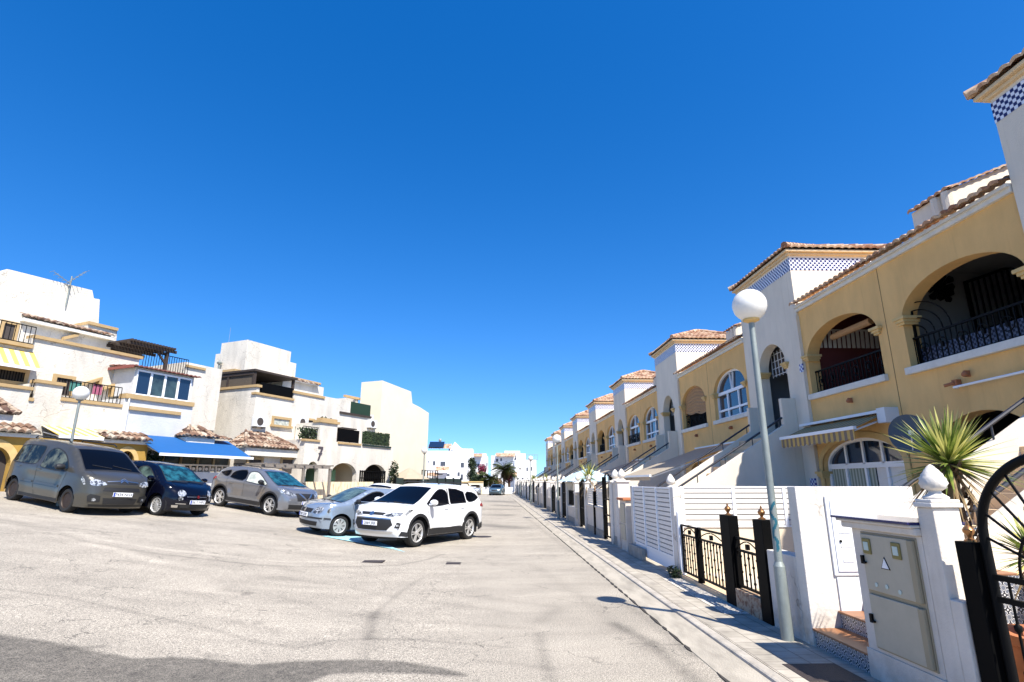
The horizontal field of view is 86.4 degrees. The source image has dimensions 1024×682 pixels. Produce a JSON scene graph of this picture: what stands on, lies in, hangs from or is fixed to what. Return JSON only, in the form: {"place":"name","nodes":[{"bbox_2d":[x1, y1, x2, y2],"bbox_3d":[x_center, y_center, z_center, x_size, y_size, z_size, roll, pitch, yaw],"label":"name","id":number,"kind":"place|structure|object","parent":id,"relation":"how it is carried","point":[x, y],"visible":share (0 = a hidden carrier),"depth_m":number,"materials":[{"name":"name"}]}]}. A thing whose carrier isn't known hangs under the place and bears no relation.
{"place":"outdoors","nodes":[
{"label":"outdoors","id":0,"kind":"place"},
{"bbox_2d":[0,486,724,681],"bbox_3d":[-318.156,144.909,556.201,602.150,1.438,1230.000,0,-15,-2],"label":"road","id":1,"kind":"structure","parent":0,"point":[231,592],"depth_m":7.49,"materials":[{"name":"asphalt"}]},
{"bbox_2d":[56,386,89,505],"bbox_3d":[-13.050,3.059,16.124,0.430,3.480,0.430,0,-15,-2],"label":"street lamp","id":2,"kind":"object","parent":1,"relation":"on","point":[80,394],"visible":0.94,"depth_m":16.34,"materials":[{"name":"galvanised steel"},{"name":"white opal glass"}]},
{"bbox_2d":[4,435,147,511],"bbox_3d":[-12.691,3.901,16.051,4.424,1.880,2.292,0,-16,25],"label":"parked car","id":3,"kind":"object","parent":1,"relation":"on","point":[70,476],"visible":1,"depth_m":15.31,"materials":[{"name":"grey paint"}]},
{"bbox_2d":[0,269,176,491],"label":"terrace house","id":4,"kind":"structure","parent":1,"relation":"on","point":[55,351],"depth_m":22.77,"materials":[{"name":"white paint"}]},
{"bbox_2d":[0,319,19,339],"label":"window","id":5,"kind":"structure","parent":4,"relation":"in","point":[3,324],"depth_m":22.73,"materials":[{"name":"grey"}]},
{"bbox_2d":[0,366,29,384],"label":"window","id":6,"kind":"structure","parent":4,"relation":"in","point":[8,375],"depth_m":21.23,"materials":[{"name":"grey"}]},
{"bbox_2d":[52,374,75,395],"bbox_3d":[-18.743,1.830,22.759,0.090,0.808,0.817,-6,-16,23],"label":"window","id":7,"kind":"structure","parent":4,"relation":"in","point":[56,377],"depth_m":22.80,"materials":[{"name":"grey"}]},
{"bbox_2d":[50,270,86,305],"bbox_3d":[-21.703,-2.691,26.546,0.600,2.015,1.424,-6,-16,23],"label":"antenna","id":8,"kind":"object","parent":4,"relation":"on","point":[72,278],"visible":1,"depth_m":26.63,"materials":[{"name":"metal"}]},
{"bbox_2d":[146,450,163,461],"bbox_3d":[-15.350,5.089,23.342,0.716,0.892,0.806,0,-15,-2],"label":"hanging plant","id":9,"kind":"object","parent":4,"relation":"hanging from","point":[156,456],"visible":0.54,"depth_m":23.26,"materials":[{"name":"green plant"}]},
{"bbox_2d":[132,460,211,514],"bbox_3d":[-11.183,4.620,17.323,3.586,1.483,2.046,1,-16,22],"label":"parked car","id":10,"kind":"object","parent":1,"relation":"on","point":[171,486],"visible":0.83,"depth_m":16.55,"materials":[{"name":"blue paint"}]},
{"bbox_2d":[102,350,253,471],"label":"terrace house","id":11,"kind":"structure","parent":1,"relation":"on","point":[171,408],"depth_m":25.21,"materials":[{"name":"white paint"}]},
{"bbox_2d":[133,369,152,395],"bbox_3d":[-16.449,1.872,24.299,0.060,1.134,0.651,-6,-16,23],"label":"window","id":12,"kind":"structure","parent":11,"relation":"in","point":[143,377],"depth_m":24.29,"materials":[{"name":"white glass"}]},
{"bbox_2d":[149,372,166,397],"bbox_3d":[-16.190,2.021,24.877,0.060,1.134,0.651,-6,-16,23],"label":"window","id":13,"kind":"structure","parent":11,"relation":"in","point":[158,380],"depth_m":24.89,"materials":[{"name":"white glass"}]},
{"bbox_2d":[163,374,179,399],"bbox_3d":[-15.930,2.171,25.455,0.060,1.134,0.651,-6,-16,23],"label":"window","id":14,"kind":"structure","parent":11,"relation":"in","point":[172,382],"depth_m":25.47,"materials":[{"name":"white glass"}]},
{"bbox_2d":[176,377,191,401],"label":"window","id":15,"kind":"structure","parent":11,"relation":"in","point":[184,387],"depth_m":26.05,"materials":[{"name":"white glass"}]},
{"bbox_2d":[164,456,227,471],"bbox_3d":[-15.135,5.848,26.173,0.030,0.793,3.482,-6,-16,23],"label":"shop window","id":16,"kind":"structure","parent":11,"relation":"in","point":[169,459],"depth_m":26.24,"materials":[{"name":"black glass"}]},
{"bbox_2d":[179,464,229,496],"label":"garden wall","id":17,"kind":"structure","parent":1,"relation":"on","point":[209,476],"depth_m":24.35,"materials":[{"name":"white paint"}]},
{"bbox_2d":[211,464,316,514],"bbox_3d":[-9.518,5.736,21.124,4.411,1.634,2.258,0,-16,25],"label":"parked car","id":18,"kind":"object","parent":1,"relation":"on","point":[268,490],"visible":0.84,"depth_m":20.42,"materials":[{"name":"grey paint"}]},
{"bbox_2d":[233,463,333,496],"bbox_3d":[-11.746,7.576,28.181,2.150,2.343,4.760,-6,-16,23],"label":"wooden pergola","id":19,"kind":"object","parent":1,"relation":"on","point":[303,467],"visible":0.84,"depth_m":28.27,"materials":[{"name":"brown wood"}]},
{"bbox_2d":[188,328,392,482],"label":"terrace house","id":20,"kind":"structure","parent":1,"relation":"on","point":[259,379],"depth_m":33.15,"materials":[{"name":"white paint"}]},
{"bbox_2d":[246,457,263,462],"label":"window","id":21,"kind":"structure","parent":20,"relation":"in","point":[256,459],"depth_m":29.04,"materials":[{"name":"grey"}]},
{"bbox_2d":[251,416,266,427],"bbox_3d":[-14.262,4.589,30.787,0.320,0.630,0.800,-6,-16,23],"label":"air conditioner","id":22,"kind":"object","parent":20,"relation":"attached to","point":[259,421],"visible":1,"depth_m":30.59,"materials":[{"name":"white"}]},
{"bbox_2d":[270,416,292,428],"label":"window","id":23,"kind":"structure","parent":20,"relation":"in","point":[283,422],"depth_m":32.37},
{"bbox_2d":[279,457,293,473],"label":"window","id":24,"kind":"structure","parent":20,"relation":"in","point":[283,459],"depth_m":30.95,"materials":[{"name":"grey"}]},
{"bbox_2d":[295,417,308,426],"bbox_3d":[-12.984,5.055,33.702,0.320,0.630,0.800,-6,-16,23],"label":"air conditioner","id":25,"kind":"object","parent":20,"relation":"attached to","point":[301,420],"visible":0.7,"depth_m":33.48,"materials":[{"name":"white"}]},
{"bbox_2d":[367,419,376,428],"bbox_3d":[-10.250,6.108,39.925,0.320,0.630,0.800,-6,-16,23],"label":"air conditioner","id":26,"kind":"object","parent":20,"relation":"attached to","point":[372,424],"visible":1,"depth_m":39.72,"materials":[{"name":"white"}]},
{"bbox_2d":[304,482,372,498],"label":"garden wall","id":27,"kind":"structure","parent":1,"relation":"on","point":[320,488],"depth_m":31.29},
{"bbox_2d":[299,486,393,535],"bbox_3d":[-4.787,5.326,17.513,3.897,1.625,2.079,19,-20,-41],"label":"parked car","id":28,"kind":"object","parent":1,"relation":"on","point":[334,514],"visible":0.62,"depth_m":16.28,"materials":[{"name":"silver metal"}]},
{"bbox_2d":[325,534,403,551],"bbox_3d":[-4.350,5.603,15.201,1.341,0.207,4.054,9,-17,-31],"label":"bay marking","id":29,"kind":"object","parent":1,"relation":"on","point":[353,537],"visible":0.8,"depth_m":15.53,"materials":[{"name":"blue paint"}]},
{"bbox_2d":[359,470,385,483],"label":"black gate","id":30,"kind":"structure","parent":1,"relation":"on","point":[366,476],"depth_m":35.09,"materials":[{"name":"black"}]},
{"bbox_2d":[336,381,428,482],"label":"terrace house","id":31,"kind":"structure","parent":1,"relation":"on","point":[401,418],"depth_m":43.29,"materials":[{"name":"white paint"}]},
{"bbox_2d":[369,483,400,488],"bbox_3d":[-5.658,7.149,24.480,2.229,1.466,4.193,-3,-17,31],"label":"parked car","id":32,"kind":"object","parent":1,"relation":"on","point":[388,485],"visible":0.06,"depth_m":24.30,"materials":[{"name":"white paint"}]},
{"bbox_2d":[388,460,398,483],"bbox_3d":[-8.170,9.740,37.495,0.790,3.016,0.817,0,-15,-2],"label":"shrub","id":33,"kind":"object","parent":1,"relation":"on","point":[393,471],"visible":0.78,"depth_m":37.57,"materials":[{"name":"green plant"}]},
{"bbox_2d":[393,468,428,478],"bbox_3d":[-7.463,10.427,39.420,2.772,2.450,2.772,-5,-15,20],"label":"parasol","id":34,"kind":"object","parent":1,"relation":"on","point":[409,473],"visible":0.66,"depth_m":38.91,"materials":[{"name":"beige fabric"}]},
{"bbox_2d":[353,481,482,546],"bbox_3d":[-2.746,5.185,16.676,2.303,1.738,4.616,-6,-17,28],"label":"parked car","id":35,"kind":"object","parent":1,"relation":"on","point":[413,514],"visible":1,"depth_m":15.69,"materials":[{"name":"white paint"}]},
{"bbox_2d":[394,470,461,485],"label":"green fence","id":36,"kind":"object","parent":1,"relation":"on","point":[400,481],"visible":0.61,"depth_m":42.88,"materials":[{"name":"black metal"}]},
{"bbox_2d":[426,439,473,480],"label":"white house","id":37,"kind":"structure","parent":1,"relation":"on","point":[451,463],"depth_m":89.63,"materials":[{"name":"grey"}]},
{"bbox_2d":[466,457,476,480],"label":"garden tree","id":38,"kind":"object","parent":1,"relation":"on","point":[472,468],"visible":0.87,"depth_m":85.25,"materials":[{"name":"green plant"}]},
{"bbox_2d":[462,481,482,493],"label":"garden wall","id":39,"kind":"structure","parent":1,"relation":"on","point":[475,482],"depth_m":78.21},
{"bbox_2d":[470,484,482,494],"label":"parked car","id":40,"kind":"object","parent":1,"relation":"on","point":[478,489],"visible":0.52,"depth_m":77.11,"materials":[{"name":"silver metal"}]},
{"bbox_2d":[474,453,487,476],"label":"white house","id":41,"kind":"structure","parent":1,"relation":"on","point":[480,458],"depth_m":107.32,"materials":[{"name":"grey"}]},
{"bbox_2d":[480,471,498,487],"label":"palm tree","id":42,"kind":"object","parent":1,"relation":"on","point":[489,482],"visible":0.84,"depth_m":81.86,"materials":[{"name":"green plant"}]},
{"bbox_2d":[488,484,504,494],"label":"parked car","id":43,"kind":"object","parent":1,"relation":"on","point":[496,489],"visible":0.98,"depth_m":73.95,"materials":[{"name":"blue paint"}]},
{"bbox_2d":[483,487,512,493],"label":"garden wall","id":44,"kind":"structure","parent":1,"relation":"on","point":[508,490],"depth_m":81.00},
{"bbox_2d":[490,461,517,485],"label":"palm tree","id":45,"kind":"object","parent":1,"relation":"on","point":[504,470],"visible":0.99,"depth_m":83.21,"materials":[{"name":"green plant"}]},
{"bbox_2d":[491,451,525,486],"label":"white house","id":46,"kind":"structure","parent":1,"relation":"on","point":[508,456],"depth_m":115.21,"materials":[{"name":"grey"}]},
{"bbox_2d":[517,502,729,681],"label":"road edge crack","id":47,"kind":"object","parent":1,"relation":"on","point":[673,635],"visible":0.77,"depth_m":7.63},
{"bbox_2d":[509,494,770,681],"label":"gutter","id":48,"kind":"object","parent":1,"relation":"on","point":[715,656],"visible":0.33,"depth_m":6.77,"materials":[{"name":"concrete"}]},
{"bbox_2d":[0,0,1023,476],"label":"sky","id":49,"kind":"structure","parent":0,"point":[493,213],"materials":[{"name":"blue"}]},
{"bbox_2d":[595,489,607,538],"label":"garden wall","id":50,"kind":"structure","parent":0,"point":[599,523],"depth_m":17.21,"materials":[{"name":"white paint"}]},
{"bbox_2d":[608,521,758,588],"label":"garden ground","id":51,"kind":"structure","parent":0,"point":[744,575],"depth_m":9.72,"materials":[{"name":"tile"}]},
{"bbox_2d":[510,455,537,491],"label":"white house","id":52,"kind":"structure","parent":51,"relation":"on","point":[523,472],"depth_m":97.59,"materials":[{"name":"grey"}]},
{"bbox_2d":[528,436,552,481],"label":"terraced house","id":53,"kind":"structure","parent":51,"relation":"on","point":[549,451],"depth_m":83.70,"materials":[{"name":"white paint"}]},
{"bbox_2d":[531,430,561,481],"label":"terraced house","id":54,"kind":"structure","parent":51,"relation":"on","point":[554,465],"depth_m":73.75,"materials":[{"name":"white paint"}]},
{"bbox_2d":[543,421,572,480],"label":"terraced house","id":55,"kind":"structure","parent":51,"relation":"on","point":[566,429],"depth_m":63.97,"materials":[{"name":"white paint"}]},
{"bbox_2d":[550,409,589,480],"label":"terraced house","id":56,"kind":"structure","parent":51,"relation":"on","point":[581,438],"depth_m":54.06,"materials":[{"name":"white paint"}]},
{"bbox_2d":[560,469,608,480],"bbox_3d":[3.404,6.804,24.194,2.494,2.240,2.494,-5,-15,20],"label":"parasol","id":57,"kind":"object","parent":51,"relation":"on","point":[598,475],"visible":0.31,"depth_m":23.77,"materials":[{"name":"white fabric"}]},
{"bbox_2d":[555,393,615,481],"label":"terraced house","id":58,"kind":"structure","parent":51,"relation":"on","point":[602,427],"depth_m":44.20,"materials":[{"name":"white paint"}]},
{"bbox_2d":[609,426,615,449],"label":"window","id":59,"kind":"structure","parent":58,"relation":"in","point":[612,438],"depth_m":39.47,"materials":[{"name":"white glass"}]},
{"bbox_2d":[574,462,599,497],"bbox_3d":[2.781,5.439,19.917,1.407,2.255,1.443,0,-15,-2],"label":"yucca","id":60,"kind":"object","parent":51,"relation":"on","point":[587,470],"visible":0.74,"depth_m":19.95,"materials":[{"name":"green plant"}]},
{"bbox_2d":[572,370,659,488],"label":"terraced house","id":61,"kind":"structure","parent":51,"relation":"on","point":[636,419],"depth_m":34.02,"materials":[{"name":"white paint"}]},
{"bbox_2d":[630,415,639,441],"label":"window","id":62,"kind":"structure","parent":61,"relation":"in","point":[634,428],"depth_m":33.27,"materials":[{"name":"white glass"}]},
{"bbox_2d":[646,407,658,438],"bbox_3d":[7.586,4.385,29.264,0.065,1.692,2.759,0,-15,-2],"label":"window","id":63,"kind":"structure","parent":61,"relation":"in","point":[652,429],"depth_m":29.52,"materials":[{"name":"white glass"}]},
{"bbox_2d":[666,474,674,486],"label":"gate pillar","id":64,"kind":"structure","parent":51,"relation":"on","point":[670,480],"depth_m":13.70,"materials":[{"name":"white paint"}]},
{"bbox_2d":[594,322,749,520],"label":"terraced house","id":65,"kind":"structure","parent":51,"relation":"on","point":[703,400],"depth_m":23.01,"materials":[{"name":"yellow paint"}]},
{"bbox_2d":[717,369,747,418],"bbox_3d":[7.920,1.865,19.522,0.065,1.692,2.703,0,-15,-2],"label":"window","id":66,"kind":"structure","parent":65,"relation":"in","point":[732,401],"depth_m":19.65,"materials":[{"name":"white glass"}]},
{"bbox_2d":[679,486,794,573],"bbox_3d":[4.749,3.610,10.406,3.036,1.620,0.170,0,-15,-2],"label":"slatted fence","id":67,"kind":"object","parent":51,"relation":"on","point":[703,507],"visible":0.45,"depth_m":10.41,"materials":[{"name":"grey"}]},
{"bbox_2d":[656,164,1023,495],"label":"terraced house","id":68,"kind":"structure","parent":51,"relation":"on","point":[860,347],"depth_m":11.90,"materials":[{"name":"yellow paint"}]},
{"bbox_2d":[828,438,906,485],"bbox_3d":[8.115,3.517,12.323,0.070,2.620,2.830,0,-15,-2],"label":"glazed door","id":69,"kind":"structure","parent":68,"relation":"in","point":[859,461],"depth_m":12.50,"materials":[{"name":"white glass"}]},
{"bbox_2d":[888,414,929,452],"bbox_3d":[7.595,1.723,10.123,1.010,0.734,0.539,3,-15,-11],"label":"satellite dish","id":70,"kind":"object","parent":68,"relation":"attached to","point":[898,423],"visible":0.66,"depth_m":10.20,"materials":[{"name":"grey"}]},
{"bbox_2d":[812,570,1023,673],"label":"tiled steps","id":71,"kind":"structure","parent":51,"relation":"on","point":[848,642],"depth_m":5.26,"materials":[{"name":"tile"}]},
{"bbox_2d":[879,407,1023,541],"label":"yucca","id":72,"kind":"object","parent":51,"relation":"on","point":[950,448],"visible":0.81,"depth_m":4.53,"materials":[{"name":"green plant"}]},
{"bbox_2d":[903,48,1023,569],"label":"terraced house","id":73,"kind":"structure","parent":51,"relation":"on","point":[1001,90],"depth_m":7.18,"materials":[{"name":"white paint"}]},
{"bbox_2d":[1008,624,1023,681],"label":"flower pot","id":74,"kind":"object","parent":51,"relation":"on","point":[1016,647],"visible":0.37,"depth_m":3.82,"materials":[{"name":"ceramic"}]},
{"bbox_2d":[989,506,1023,599],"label":"yucca","id":75,"kind":"object","parent":74,"relation":"in","point":[1016,544],"visible":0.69,"depth_m":4.12,"materials":[{"name":"green plant"}]},
{"bbox_2d":[510,492,880,681],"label":"pavement","id":76,"kind":"structure","parent":0,"point":[761,641],"depth_m":6.68,"materials":[{"name":"concrete"}]},
{"bbox_2d":[528,456,532,503],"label":"street lamp","id":77,"kind":"object","parent":76,"relation":"on","point":[530,458],"visible":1,"depth_m":43.70,"materials":[{"name":"metal"}]},
{"bbox_2d":[546,476,551,509],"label":"gate pillar","id":78,"kind":"structure","parent":76,"relation":"on","point":[548,484],"depth_m":33.88,"materials":[{"name":"white paint"}]},
{"bbox_2d":[550,477,554,511],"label":"gate pillar","id":79,"kind":"structure","parent":76,"relation":"on","point":[552,482],"depth_m":31.44,"materials":[{"name":"white paint"}]},
{"bbox_2d":[552,484,555,512],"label":"iron gate","id":80,"kind":"structure","parent":76,"relation":"on","point":[553,498],"depth_m":30.64,"materials":[{"name":"black"}]},
{"bbox_2d":[553,435,560,518],"bbox_3d":[2.166,6.408,25.907,0.410,3.885,0.410,0,-15,-2],"label":"street lamp","id":81,"kind":"object","parent":76,"relation":"on","point":[556,439],"visible":1,"depth_m":25.92,"materials":[{"name":"metal"}]},
{"bbox_2d":[554,476,559,514],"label":"gate pillar","id":82,"kind":"structure","parent":76,"relation":"on","point":[556,493],"depth_m":28.95,"materials":[{"name":"white paint"}]},
{"bbox_2d":[562,481,565,517],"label":"iron gate","id":83,"kind":"structure","parent":76,"relation":"on","point":[564,499],"depth_m":26.16,"materials":[{"name":"black"}]},
{"bbox_2d":[565,475,573,519],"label":"gate pillar","id":84,"kind":"structure","parent":76,"relation":"on","point":[569,485],"depth_m":24.64,"materials":[{"name":"white paint"}]},
{"bbox_2d":[567,490,574,523],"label":"garden wall","id":85,"kind":"structure","parent":76,"relation":"on","point":[571,509],"depth_m":23.50,"materials":[{"name":"white paint"}]},
{"bbox_2d":[573,474,580,524],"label":"gate pillar","id":86,"kind":"structure","parent":76,"relation":"on","point":[576,489],"depth_m":22.19,"materials":[{"name":"white paint"}]},
{"bbox_2d":[573,492,583,525],"bbox_3d":[2.655,6.648,21.532,0.340,1.310,0.720,0,-15,-2],"label":"meter cabinet","id":87,"kind":"object","parent":76,"relation":"on","point":[577,507],"visible":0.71,"depth_m":21.33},
{"bbox_2d":[579,479,584,526],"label":"iron gate","id":88,"kind":"structure","parent":76,"relation":"on","point":[582,511],"depth_m":20.86,"materials":[{"name":"black"}]},
{"bbox_2d":[583,474,594,529],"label":"gate pillar","id":89,"kind":"structure","parent":76,"relation":"on","point":[587,483],"depth_m":19.66,"materials":[{"name":"white paint"}]},
{"bbox_2d":[586,488,598,533],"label":"garden wall","id":90,"kind":"structure","parent":76,"relation":"on","point":[590,524],"depth_m":18.80,"materials":[{"name":"white paint"}]},
{"bbox_2d":[593,487,597,534],"bbox_3d":[2.749,5.594,17.942,0.120,1.553,0.140,0,-15,-2],"label":"fence post","id":91,"kind":"object","parent":76,"relation":"on","point":[594,503],"visible":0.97,"depth_m":17.93,"materials":[{"name":"black"}]},
{"bbox_2d":[602,473,612,538],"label":"iron gate","id":92,"kind":"structure","parent":76,"relation":"on","point":[605,513],"depth_m":16.45,"materials":[{"name":"black"}]},
{"bbox_2d":[607,469,617,543],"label":"gate pillar","id":93,"kind":"structure","parent":76,"relation":"on","point":[614,475],"depth_m":15.26,"materials":[{"name":"white paint"}]},
{"bbox_2d":[611,482,617,545],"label":"garden wall","id":94,"kind":"structure","parent":76,"relation":"on","point":[615,521],"depth_m":14.94,"materials":[{"name":"white paint"}]},
{"bbox_2d":[613,469,629,547],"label":"gate pillar","id":95,"kind":"structure","parent":76,"relation":"on","point":[621,486],"depth_m":14.53,"materials":[{"name":"white paint"}]},
{"bbox_2d":[617,497,632,551],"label":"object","id":96,"kind":"object","parent":76,"relation":"on","point":[626,522],"visible":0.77,"depth_m":13.59,"materials":[{"name":"paint"}]},
{"bbox_2d":[511,494,788,681],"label":"kerb","id":97,"kind":"structure","parent":76,"relation":"on","point":[771,675],"depth_m":6.56,"materials":[{"name":"concrete"}]},
{"bbox_2d":[629,486,683,577],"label":"slatted gate","id":98,"kind":"structure","parent":76,"relation":"on","point":[654,510],"depth_m":11.18,"materials":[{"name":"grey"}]},
{"bbox_2d":[666,565,682,577],"bbox_3d":[2.941,4.167,9.779,0.407,0.283,0.521,-4,-15,16],"label":"weed","id":99,"kind":"object","parent":76,"relation":"on","point":[674,572],"visible":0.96,"depth_m":9.73,"materials":[{"name":"green plant"}]},
{"bbox_2d":[676,512,726,600],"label":"sliding gate","id":100,"kind":"structure","parent":76,"relation":"on","point":[713,585],"depth_m":8.92,"materials":[{"name":"black metal"}]},
{"bbox_2d":[663,578,748,613],"bbox_3d":[2.881,3.864,8.349,0.360,0.001,2.700,0,-15,-2],"label":"gravel strip","id":101,"kind":"object","parent":76,"relation":"on","point":[718,603],"visible":0.8,"depth_m":8.04,"materials":[{"name":"gravel"}]},
{"bbox_2d":[719,503,774,625],"bbox_3d":[3.334,2.911,7.283,0.520,1.410,1.310,0,-15,-2],"label":"iron railing","id":102,"kind":"object","parent":76,"relation":"on","point":[757,603],"visible":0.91,"depth_m":7.18,"materials":[{"name":"black iron"},{"name":"beige tile"},{"name":"brass"}]},
{"bbox_2d":[732,289,794,641],"bbox_3d":[2.985,1.297,6.402,0.410,4.015,0.410,0,-15,-2],"label":"street lamp","id":103,"kind":"object","parent":76,"relation":"on","point":[749,306],"visible":1,"depth_m":6.36,"materials":[{"name":"metal"}]},
{"bbox_2d":[767,549,805,641],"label":"wall","id":104,"kind":"structure","parent":76,"relation":"on","point":[789,559],"depth_m":6.11,"materials":[{"name":"white paint"}]},
{"bbox_2d":[782,663,867,681],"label":"manhole cover","id":105,"kind":"object","parent":76,"relation":"on","point":[821,672],"visible":0.82,"depth_m":4.88,"materials":[{"name":"metal"}]},
{"bbox_2d":[787,486,916,646],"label":"garden wall","id":106,"kind":"structure","parent":76,"relation":"on","point":[827,573],"depth_m":5.93,"materials":[{"name":"white paint"}]},
{"bbox_2d":[839,514,854,561],"bbox_3d":[3.735,2.135,5.910,0.360,0.485,0.006,0,-15,-2],"label":"meter window","id":107,"kind":"structure","parent":106,"relation":"in","point":[841,530],"depth_m":5.88,"materials":[{"name":"white"}]},
{"bbox_2d":[830,515,964,681],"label":"meter cabinet","id":108,"kind":"object","parent":76,"relation":"on","point":[904,641],"visible":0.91,"depth_m":4.48,"materials":[{"name":"white paint"}]},
{"bbox_2d":[913,464,980,681],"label":"gate pillar","id":109,"kind":"structure","parent":76,"relation":"on","point":[940,522],"depth_m":4.08,"materials":[{"name":"white paint"}]},
{"bbox_2d":[955,454,1023,681],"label":"arched gate","id":110,"kind":"structure","parent":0,"point":[981,579],"depth_m":3.73,"materials":[{"name":"black"}]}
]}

